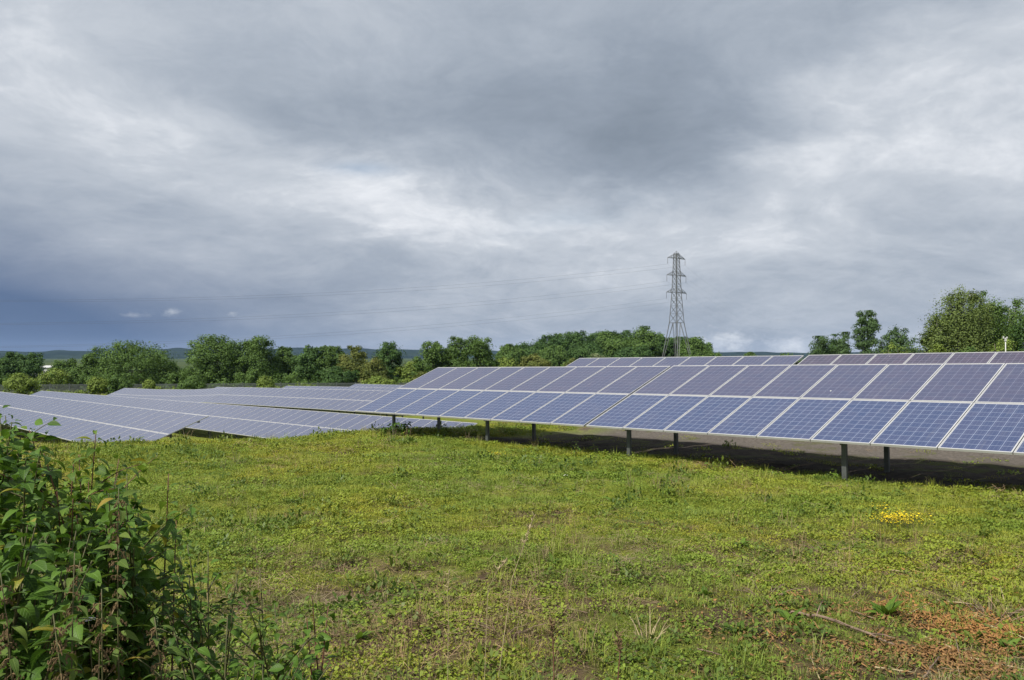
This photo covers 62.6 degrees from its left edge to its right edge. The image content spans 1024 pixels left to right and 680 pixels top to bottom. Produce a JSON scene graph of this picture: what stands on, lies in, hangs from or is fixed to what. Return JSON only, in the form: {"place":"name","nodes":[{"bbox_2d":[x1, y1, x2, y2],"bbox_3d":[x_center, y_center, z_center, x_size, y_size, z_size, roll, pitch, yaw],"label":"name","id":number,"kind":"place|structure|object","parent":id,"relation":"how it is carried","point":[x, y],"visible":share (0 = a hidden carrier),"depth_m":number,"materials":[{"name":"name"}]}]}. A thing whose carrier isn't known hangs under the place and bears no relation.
{"place":"outdoors","nodes":[
{"label":"outdoors","id":0,"kind":"place"},
{"bbox_2d":[0,347,920,358],"bbox_3d":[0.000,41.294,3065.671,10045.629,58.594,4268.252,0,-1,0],"label":"hills","id":1,"kind":"structure","parent":0,"point":[67,354],"depth_m":3814.79,"materials":[{"name":"green plant"}]},
{"bbox_2d":[0,359,1023,679],"bbox_3d":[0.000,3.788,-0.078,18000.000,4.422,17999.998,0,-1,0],"label":"ground","id":2,"kind":"structure","parent":0,"point":[906,465],"depth_m":9.03,"materials":[{"name":"green plant"}]},
{"bbox_2d":[0,357,16,390],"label":"broadleaf tree","id":3,"kind":"object","parent":2,"relation":"on","point":[4,367],"visible":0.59,"depth_m":148.74,"materials":[{"name":"green plant"}]},
{"bbox_2d":[0,570,34,679],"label":"nettle","id":4,"kind":"object","parent":2,"relation":"on","point":[14,664],"visible":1,"depth_m":1.94,"materials":[{"name":"green plant"}]},
{"bbox_2d":[2,372,41,393],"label":"bush","id":5,"kind":"object","parent":2,"relation":"on","point":[23,383],"visible":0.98,"depth_m":127.02,"materials":[{"name":"green plant"}]},
{"bbox_2d":[8,352,45,389],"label":"broadleaf tree","id":6,"kind":"object","parent":2,"relation":"on","point":[29,365],"visible":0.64,"depth_m":149.07,"materials":[{"name":"green plant"}]},
{"bbox_2d":[0,394,61,428],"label":"solar table","id":7,"kind":"object","parent":2,"relation":"on","point":[21,404],"visible":0.82,"depth_m":49.66,"materials":[{"name":"glass"}]},
{"bbox_2d":[0,405,84,664],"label":"dogwood shrub","id":8,"kind":"object","parent":2,"relation":"on","point":[12,513],"visible":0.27,"depth_m":3.01,"materials":[{"name":"green plant"}]},
{"bbox_2d":[25,610,82,679],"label":"nettle","id":9,"kind":"object","parent":2,"relation":"on","point":[72,655],"visible":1,"depth_m":1.89,"materials":[{"name":"green plant"}]},
{"bbox_2d":[35,368,78,390],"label":"bush","id":10,"kind":"object","parent":2,"relation":"on","point":[46,379],"visible":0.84,"depth_m":144.62,"materials":[{"name":"green plant"}]},
{"bbox_2d":[2,399,120,443],"bbox_3d":[-23.207,4.481,43.058,3.072,2.498,10.100,1,-2,-42],"label":"solar table","id":11,"kind":"object","parent":2,"relation":"on","point":[67,413],"visible":0.88,"depth_m":42.64,"materials":[{"name":"glass"}]},
{"bbox_2d":[0,518,138,679],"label":"dogwood shrub","id":12,"kind":"object","parent":2,"relation":"on","point":[31,620],"visible":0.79,"depth_m":2.37,"materials":[{"name":"green plant"}]},
{"bbox_2d":[45,550,97,679],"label":"nettle","id":13,"kind":"object","parent":2,"relation":"on","point":[73,674],"visible":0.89,"depth_m":2.03,"materials":[{"name":"green plant"}]},
{"bbox_2d":[63,364,93,389],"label":"bush","id":14,"kind":"object","parent":2,"relation":"on","point":[80,371],"visible":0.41,"depth_m":149.21,"materials":[{"name":"green plant"}]},
{"bbox_2d":[57,393,100,401],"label":"solar table","id":15,"kind":"object","parent":2,"relation":"on","point":[78,397],"visible":0.26,"depth_m":76.09,"materials":[{"name":"glass"}]},
{"bbox_2d":[76,352,102,387],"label":"broadleaf tree","id":16,"kind":"object","parent":2,"relation":"on","point":[86,361],"visible":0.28,"depth_m":150.78,"materials":[{"name":"green plant"}]},
{"bbox_2d":[0,426,185,679],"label":"dogwood shrub","id":17,"kind":"object","parent":2,"relation":"on","point":[73,514],"visible":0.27,"depth_m":3.27,"materials":[{"name":"green plant"}]},
{"bbox_2d":[85,376,108,394],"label":"bush","id":18,"kind":"object","parent":2,"relation":"on","point":[95,384],"visible":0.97,"depth_m":125.06,"materials":[{"name":"green plant"}]},
{"bbox_2d":[73,583,127,679],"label":"nettle","id":19,"kind":"object","parent":2,"relation":"on","point":[113,619],"visible":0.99,"depth_m":1.98,"materials":[{"name":"green plant"}]},
{"bbox_2d":[27,471,200,679],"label":"dogwood shrub","id":20,"kind":"object","parent":2,"relation":"on","point":[136,587],"visible":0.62,"depth_m":3.11,"materials":[{"name":"green plant"}]},
{"bbox_2d":[87,395,141,405],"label":"solar table","id":21,"kind":"object","parent":2,"relation":"on","point":[115,400],"visible":0.32,"depth_m":68.57,"materials":[{"name":"glass"}]},
{"bbox_2d":[106,375,133,393],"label":"bush","id":22,"kind":"object","parent":2,"relation":"on","point":[115,383],"visible":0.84,"depth_m":125.14,"materials":[{"name":"green plant"}]},
{"bbox_2d":[94,484,146,679],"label":"nettle","id":23,"kind":"object","parent":2,"relation":"on","point":[121,515],"visible":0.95,"depth_m":2.30,"materials":[{"name":"green plant"}]},
{"bbox_2d":[52,406,208,443],"bbox_3d":[-16.379,4.288,35.577,3.072,2.498,10.100,1,-2,-42],"label":"solar table","id":24,"kind":"object","parent":2,"relation":"on","point":[124,423],"visible":0.76,"depth_m":35.51,"materials":[{"name":"glass"}]},
{"bbox_2d":[106,388,154,397],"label":"solar table","id":25,"kind":"object","parent":2,"relation":"on","point":[131,392],"visible":0.63,"depth_m":93.30,"materials":[{"name":"glass"}]},
{"bbox_2d":[84,339,179,387],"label":"broadleaf tree","id":26,"kind":"object","parent":2,"relation":"on","point":[125,358],"visible":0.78,"depth_m":147.73,"materials":[{"name":"green plant"}]},
{"bbox_2d":[0,382,315,394],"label":"brambles","id":27,"kind":"object","parent":2,"relation":"on","point":[80,392],"visible":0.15,"depth_m":131.22,"materials":[{"name":"green plant"}]},
{"bbox_2d":[126,398,192,411],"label":"solar table","id":28,"kind":"object","parent":2,"relation":"on","point":[163,405],"visible":0.34,"depth_m":61.05,"materials":[{"name":"glass"}]},
{"bbox_2d":[132,607,187,679],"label":"nettle","id":29,"kind":"object","parent":2,"relation":"on","point":[174,650],"visible":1,"depth_m":2.09,"materials":[{"name":"green plant"}]},
{"bbox_2d":[136,389,192,399],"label":"solar table","id":30,"kind":"object","parent":2,"relation":"on","point":[164,394],"visible":0.69,"depth_m":85.62,"materials":[{"name":"glass"}]},
{"bbox_2d":[150,471,186,679],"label":"leafy weed","id":31,"kind":"object","parent":2,"relation":"on","point":[160,522],"visible":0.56,"depth_m":3.63,"materials":[{"name":"green plant"}]},
{"bbox_2d":[153,362,187,387],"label":"bush","id":32,"kind":"object","parent":2,"relation":"on","point":[174,368],"visible":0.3,"depth_m":150.50,"materials":[{"name":"green plant"}]},
{"bbox_2d":[177,376,206,388],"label":"bush","id":33,"kind":"object","parent":2,"relation":"on","point":[193,382],"visible":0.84,"depth_m":127.07,"materials":[{"name":"green plant"}]},
{"bbox_2d":[137,541,255,679],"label":"leafy weed","id":34,"kind":"object","parent":2,"relation":"on","point":[200,637],"visible":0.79,"depth_m":3.22,"materials":[{"name":"green plant"}]},
{"bbox_2d":[170,387,236,402],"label":"solar table","id":35,"kind":"object","parent":2,"relation":"on","point":[200,395],"visible":0.72,"depth_m":77.77,"materials":[{"name":"glass"}]},
{"bbox_2d":[0,382,407,393],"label":"boundary fence","id":36,"kind":"object","parent":2,"relation":"on","point":[280,385],"visible":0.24,"depth_m":135.40,"materials":[{"name":"metal"}]},
{"bbox_2d":[0,365,414,391],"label":"undergrowth","id":37,"kind":"object","parent":2,"relation":"on","point":[287,379],"visible":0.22,"depth_m":144.69,"materials":[{"name":"green plant"}]},
{"bbox_2d":[177,334,244,388],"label":"broadleaf tree","id":38,"kind":"object","parent":2,"relation":"on","point":[218,353],"visible":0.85,"depth_m":146.10,"materials":[{"name":"green plant"}]},
{"bbox_2d":[173,402,259,438],"bbox_3d":[-19.640,5.386,53.376,3.072,2.498,10.100,1,-2,-42],"label":"solar table","id":39,"kind":"object","parent":2,"relation":"on","point":[219,415],"visible":0.58,"depth_m":52.02,"materials":[{"name":"glass"}]},
{"bbox_2d":[119,614,374,679],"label":"leafy weed","id":40,"kind":"object","parent":2,"relation":"on","point":[200,663],"visible":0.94,"depth_m":2.73,"materials":[{"name":"green plant"}]},
{"bbox_2d":[204,387,291,407],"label":"solar table","id":41,"kind":"object","parent":2,"relation":"on","point":[251,396],"visible":0.91,"depth_m":70.40,"materials":[{"name":"glass"}]},
{"bbox_2d":[182,563,327,679],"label":"leafy weed","id":42,"kind":"object","parent":2,"relation":"on","point":[262,652],"visible":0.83,"depth_m":3.10,"materials":[{"name":"green plant"}]},
{"bbox_2d":[232,335,283,387],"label":"broadleaf tree","id":43,"kind":"object","parent":2,"relation":"on","point":[252,358],"visible":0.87,"depth_m":146.32,"materials":[{"name":"green plant"}]},
{"bbox_2d":[256,375,274,387],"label":"bush","id":44,"kind":"object","parent":2,"relation":"on","point":[264,381],"visible":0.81,"depth_m":126.37,"materials":[{"name":"green plant"}]},
{"bbox_2d":[212,407,348,438],"bbox_3d":[-12.812,5.133,45.896,3.072,2.498,10.100,1,-2,-42],"label":"solar table","id":45,"kind":"object","parent":2,"relation":"on","point":[280,422],"visible":0.85,"depth_m":45.66,"materials":[{"name":"glass"}]},
{"bbox_2d":[274,346,298,382],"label":"broadleaf tree","id":46,"kind":"object","parent":2,"relation":"on","point":[285,355],"visible":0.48,"depth_m":151.12,"materials":[{"name":"green plant"}]},
{"bbox_2d":[289,344,324,385],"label":"broadleaf tree","id":47,"kind":"object","parent":2,"relation":"on","point":[307,366],"visible":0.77,"depth_m":148.21,"materials":[{"name":"green plant"}]},
{"bbox_2d":[257,388,358,412],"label":"solar table","id":48,"kind":"object","parent":2,"relation":"on","point":[311,399],"visible":0.92,"depth_m":62.92,"materials":[{"name":"glass"}]},
{"bbox_2d":[296,594,338,679],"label":"leafy weed","id":49,"kind":"object","parent":2,"relation":"on","point":[318,672],"visible":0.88,"depth_m":3.45,"materials":[{"name":"green plant"}]},
{"bbox_2d":[313,345,345,382],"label":"broadleaf tree","id":50,"kind":"object","parent":2,"relation":"on","point":[331,355],"visible":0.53,"depth_m":148.96,"materials":[{"name":"green plant"}]},
{"bbox_2d":[311,366,360,386],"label":"bush","id":51,"kind":"object","parent":2,"relation":"on","point":[331,376],"visible":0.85,"depth_m":141.44,"materials":[{"name":"green plant"}]},
{"bbox_2d":[336,345,367,382],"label":"broadleaf tree","id":52,"kind":"object","parent":2,"relation":"on","point":[348,362],"visible":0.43,"depth_m":145.21,"materials":[{"name":"green plant"}]},
{"bbox_2d":[322,390,423,418],"bbox_3d":[-8.645,4.692,55.761,3.072,2.498,10.100,1,-2,-42],"label":"solar table","id":53,"kind":"object","parent":2,"relation":"on","point":[353,402],"visible":0.45,"depth_m":57.90,"materials":[{"name":"glass"}]},
{"bbox_2d":[357,356,389,383],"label":"bush","id":54,"kind":"object","parent":2,"relation":"on","point":[370,369],"visible":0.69,"depth_m":141.97,"materials":[{"name":"green plant"}]},
{"bbox_2d":[361,375,398,384],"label":"bush","id":55,"kind":"object","parent":2,"relation":"on","point":[378,380],"visible":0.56,"depth_m":127.12,"materials":[{"name":"green plant"}]},
{"bbox_2d":[369,341,405,381],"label":"broadleaf tree","id":56,"kind":"object","parent":2,"relation":"on","point":[387,357],"visible":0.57,"depth_m":146.64,"materials":[{"name":"green plant"}]},
{"bbox_2d":[318,414,476,433],"bbox_3d":[-5.985,4.880,38.416,3.072,2.498,10.100,1,-2,-42],"label":"solar table","id":57,"kind":"object","parent":2,"relation":"on","point":[350,422],"visible":0.3,"depth_m":40.41,"materials":[{"name":"glass"}]},
{"bbox_2d":[378,421,416,435],"bbox_3d":[-3.165,2.468,23.343,1.141,0.564,0.441,0,-1,0],"label":"bramble","id":58,"kind":"object","parent":2,"relation":"on","point":[403,428],"visible":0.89,"depth_m":23.28,"materials":[{"name":"green plant"}]},
{"bbox_2d":[394,361,421,384],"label":"bush","id":59,"kind":"object","parent":2,"relation":"on","point":[406,371],"visible":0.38,"depth_m":144.74,"materials":[{"name":"green plant"}]},
{"bbox_2d":[412,341,451,377],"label":"broadleaf tree","id":60,"kind":"object","parent":2,"relation":"on","point":[434,355],"visible":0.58,"depth_m":139.09,"materials":[{"name":"green plant"}]},
{"bbox_2d":[441,336,473,366],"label":"broadleaf tree","id":61,"kind":"object","parent":2,"relation":"on","point":[457,345],"visible":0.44,"depth_m":140.13,"materials":[{"name":"green plant"}]},
{"bbox_2d":[463,335,499,366],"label":"broadleaf tree","id":62,"kind":"object","parent":2,"relation":"on","point":[480,351],"visible":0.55,"depth_m":139.03,"materials":[{"name":"green plant"}]},
{"bbox_2d":[493,344,528,366],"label":"broadleaf tree","id":63,"kind":"object","parent":2,"relation":"on","point":[509,351],"visible":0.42,"depth_m":198.45,"materials":[{"name":"green plant"}]},
{"bbox_2d":[0,421,1023,679],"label":"herbs","id":64,"kind":"object","parent":2,"relation":"on","point":[616,475],"visible":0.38,"depth_m":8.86,"materials":[{"name":"green plant"}]},
{"bbox_2d":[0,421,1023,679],"bbox_3d":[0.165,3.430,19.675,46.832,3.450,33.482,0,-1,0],"label":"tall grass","id":65,"kind":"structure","parent":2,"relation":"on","point":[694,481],"depth_m":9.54,"materials":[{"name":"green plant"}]},
{"bbox_2d":[1,421,1023,679],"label":"moss","id":66,"kind":"object","parent":2,"relation":"on","point":[391,485],"visible":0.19,"depth_m":10.81,"materials":[{"name":"green plant"}]},
{"bbox_2d":[355,366,670,441],"bbox_3d":[-0.404,1.969,22.301,3.072,2.498,9.090,1,-2,-42],"label":"solar table","id":67,"kind":"object","parent":2,"relation":"on","point":[581,396],"visible":0.98,"depth_m":21.52,"materials":[{"name":"glass"}]},
{"bbox_2d":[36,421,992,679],"bbox_3d":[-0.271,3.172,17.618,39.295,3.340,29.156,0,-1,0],"label":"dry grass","id":68,"kind":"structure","parent":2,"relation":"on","point":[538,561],"depth_m":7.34,"materials":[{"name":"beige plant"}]},
{"bbox_2d":[9,422,1023,679],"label":"dead stems","id":69,"kind":"object","parent":2,"relation":"on","point":[529,584],"visible":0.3,"depth_m":7.46,"materials":[{"name":"brown plant"}]},
{"bbox_2d":[498,512,535,678],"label":"dead stalk","id":70,"kind":"object","parent":2,"relation":"on","point":[528,532],"visible":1,"depth_m":5.17,"materials":[{"name":"plant"}]},
{"bbox_2d":[14,421,1023,679],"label":"coarse weeds","id":71,"kind":"object","parent":2,"relation":"on","point":[402,561],"visible":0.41,"depth_m":10.01,"materials":[{"name":"green plant"}]},
{"bbox_2d":[22,427,1023,679],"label":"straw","id":72,"kind":"object","parent":2,"relation":"on","point":[532,595],"visible":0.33,"depth_m":7.15,"materials":[{"name":"beige plant"}]},
{"bbox_2d":[517,353,551,366],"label":"bush","id":73,"kind":"object","parent":2,"relation":"on","point":[533,360],"visible":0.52,"depth_m":163.36,"materials":[{"name":"green plant"}]},
{"bbox_2d":[524,339,550,354],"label":"broadleaf tree","id":74,"kind":"object","parent":2,"relation":"on","point":[536,346],"visible":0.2,"depth_m":212.75,"materials":[{"name":"green plant"}]},
{"bbox_2d":[529,345,570,366],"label":"broadleaf tree","id":75,"kind":"object","parent":2,"relation":"on","point":[556,358],"visible":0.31,"depth_m":202.39,"materials":[{"name":"green plant"}]},
{"bbox_2d":[548,617,557,679],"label":"dead stalk","id":76,"kind":"object","parent":2,"relation":"on","point":[552,628],"visible":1,"depth_m":3.57,"materials":[{"name":"beige plant"}]},
{"bbox_2d":[537,332,569,353],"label":"broadleaf tree","id":77,"kind":"object","parent":2,"relation":"on","point":[554,340],"visible":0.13,"depth_m":219.78,"materials":[{"name":"green plant"}]},
{"bbox_2d":[561,330,602,351],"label":"broadleaf tree","id":78,"kind":"object","parent":2,"relation":"on","point":[574,340],"visible":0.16,"depth_m":223.78,"materials":[{"name":"green plant"}]},
{"bbox_2d":[564,344,610,360],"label":"broadleaf tree","id":79,"kind":"object","parent":2,"relation":"on","point":[582,351],"visible":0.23,"depth_m":203.19,"materials":[{"name":"green plant"}]},
{"bbox_2d":[593,329,629,357],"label":"broadleaf tree","id":80,"kind":"object","parent":2,"relation":"on","point":[609,344],"visible":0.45,"depth_m":224.50,"materials":[{"name":"green plant"}]},
{"bbox_2d":[611,345,653,357],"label":"broadleaf tree","id":81,"kind":"object","parent":2,"relation":"on","point":[640,351],"visible":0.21,"depth_m":193.25,"materials":[{"name":"green plant"}]},
{"bbox_2d":[623,324,659,356],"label":"broadleaf tree","id":82,"kind":"object","parent":2,"relation":"on","point":[643,339],"visible":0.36,"depth_m":218.29,"materials":[{"name":"green plant"}]},
{"bbox_2d":[630,614,670,642],"bbox_3d":[0.946,1.983,5.800,0.252,0.200,0.321,0,-1,0],"label":"dead stem cluster","id":83,"kind":"object","parent":2,"relation":"on","point":[647,635],"visible":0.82,"depth_m":5.75,"materials":[{"name":"plant"}]},
{"bbox_2d":[653,336,685,356],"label":"broadleaf tree","id":84,"kind":"object","parent":2,"relation":"on","point":[670,350],"visible":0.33,"depth_m":223.19,"materials":[{"name":"green plant"}]},
{"bbox_2d":[662,251,690,356],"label":"electricity pylon","id":85,"kind":"object","parent":2,"relation":"on","point":[676,290],"visible":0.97,"depth_m":200.06,"materials":[{"name":"metal"}]},
{"bbox_2d":[565,355,803,389],"bbox_3d":[4.486,1.795,27.295,3.072,2.498,9.090,1,-2,-42],"label":"solar table","id":86,"kind":"object","parent":2,"relation":"on","point":[715,360],"visible":0.21,"depth_m":27.62,"materials":[{"name":"glass"}]},
{"bbox_2d":[676,336,714,356],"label":"broadleaf tree","id":87,"kind":"object","parent":2,"relation":"on","point":[696,345],"visible":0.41,"depth_m":216.32,"materials":[{"name":"green plant"}]},
{"bbox_2d":[537,555,1023,679],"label":"bark chips","id":88,"kind":"object","parent":2,"relation":"on","point":[952,655],"visible":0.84,"depth_m":5.63,"materials":[{"name":"brown wood"}]},
{"bbox_2d":[789,600,893,644],"bbox_3d":[2.302,1.999,5.937,0.279,0.091,0.846,0,-1,-14],"label":"fallen branch","id":89,"kind":"object","parent":88,"relation":"on","point":[842,623],"visible":0.94,"depth_m":5.89,"materials":[{"name":"brown wood"}]},
{"bbox_2d":[774,607,806,623],"bbox_3d":[2.014,2.015,6.071,0.281,0.173,0.264,-1,-1,34],"label":"dock rosette","id":90,"kind":"object","parent":2,"relation":"on","point":[784,613],"visible":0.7,"depth_m":6.08,"materials":[{"name":"green plant"}]},
{"bbox_2d":[586,363,1023,480],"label":"solar table","id":91,"kind":"object","parent":2,"relation":"on","point":[972,407],"visible":0.94,"depth_m":15.04,"materials":[{"name":"glass"}]},
{"bbox_2d":[803,335,834,358],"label":"broadleaf tree","id":92,"kind":"object","parent":2,"relation":"on","point":[821,343],"visible":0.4,"depth_m":129.72,"materials":[{"name":"green plant"}]},
{"bbox_2d":[833,331,854,353],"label":"broadleaf tree","id":93,"kind":"object","parent":2,"relation":"on","point":[842,346],"visible":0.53,"depth_m":129.56,"materials":[{"name":"green plant"}]},
{"bbox_2d":[850,310,880,353],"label":"poplar tree","id":94,"kind":"object","parent":2,"relation":"on","point":[869,329],"visible":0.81,"depth_m":119.58,"materials":[{"name":"green plant"}]},
{"bbox_2d":[864,595,904,618],"bbox_3d":[2.722,1.976,6.170,0.284,0.182,0.258,-1,-1,27],"label":"dock rosette","id":95,"kind":"object","parent":2,"relation":"on","point":[891,605],"visible":0.88,"depth_m":6.17,"materials":[{"name":"green plant"}]},
{"bbox_2d":[864,509,934,529],"bbox_3d":[4.560,2.123,9.970,0.782,0.190,0.846,0,-1,0],"label":"yellow flower patch","id":96,"kind":"object","parent":2,"relation":"on","point":[891,518],"visible":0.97,"depth_m":9.96,"materials":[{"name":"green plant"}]},
{"bbox_2d":[880,324,923,353],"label":"broadleaf tree","id":97,"kind":"object","parent":2,"relation":"on","point":[900,339],"visible":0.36,"depth_m":111.53,"materials":[{"name":"green plant"}]},
{"bbox_2d":[797,351,1023,364],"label":"solar table","id":98,"kind":"object","parent":2,"relation":"on","point":[957,357],"visible":0.23,"depth_m":22.14,"materials":[{"name":"glass"}]},
{"bbox_2d":[915,314,956,352],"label":"birch tree","id":99,"kind":"object","parent":2,"relation":"on","point":[929,340],"visible":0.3,"depth_m":71.77,"materials":[{"name":"green plant"}]},
{"bbox_2d":[909,284,1008,352],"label":"birch tree","id":100,"kind":"object","parent":2,"relation":"on","point":[963,331],"visible":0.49,"depth_m":72.91,"materials":[{"name":"green plant"}]},
{"bbox_2d":[966,290,1017,351],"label":"birch tree","id":101,"kind":"object","parent":2,"relation":"on","point":[1002,318],"visible":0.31,"depth_m":75.48,"materials":[{"name":"green plant"}]},
{"bbox_2d":[985,337,1022,351],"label":"bush","id":102,"kind":"object","parent":2,"relation":"on","point":[1002,347],"visible":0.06,"depth_m":65.75,"materials":[{"name":"green plant"}]},
{"bbox_2d":[1001,296,1023,350],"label":"birch tree","id":103,"kind":"object","parent":2,"relation":"on","point":[1020,317],"visible":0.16,"depth_m":79.60,"materials":[{"name":"green plant"}]},
{"bbox_2d":[1007,320,1023,351],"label":"broadleaf tree","id":104,"kind":"object","parent":2,"relation":"on","point":[1018,329],"visible":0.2,"depth_m":78.02,"materials":[{"name":"green plant"}]},
{"bbox_2d":[0,0,1023,352],"label":"sky","id":105,"kind":"structure","parent":0,"point":[821,163],"materials":[{"name":"grey"}]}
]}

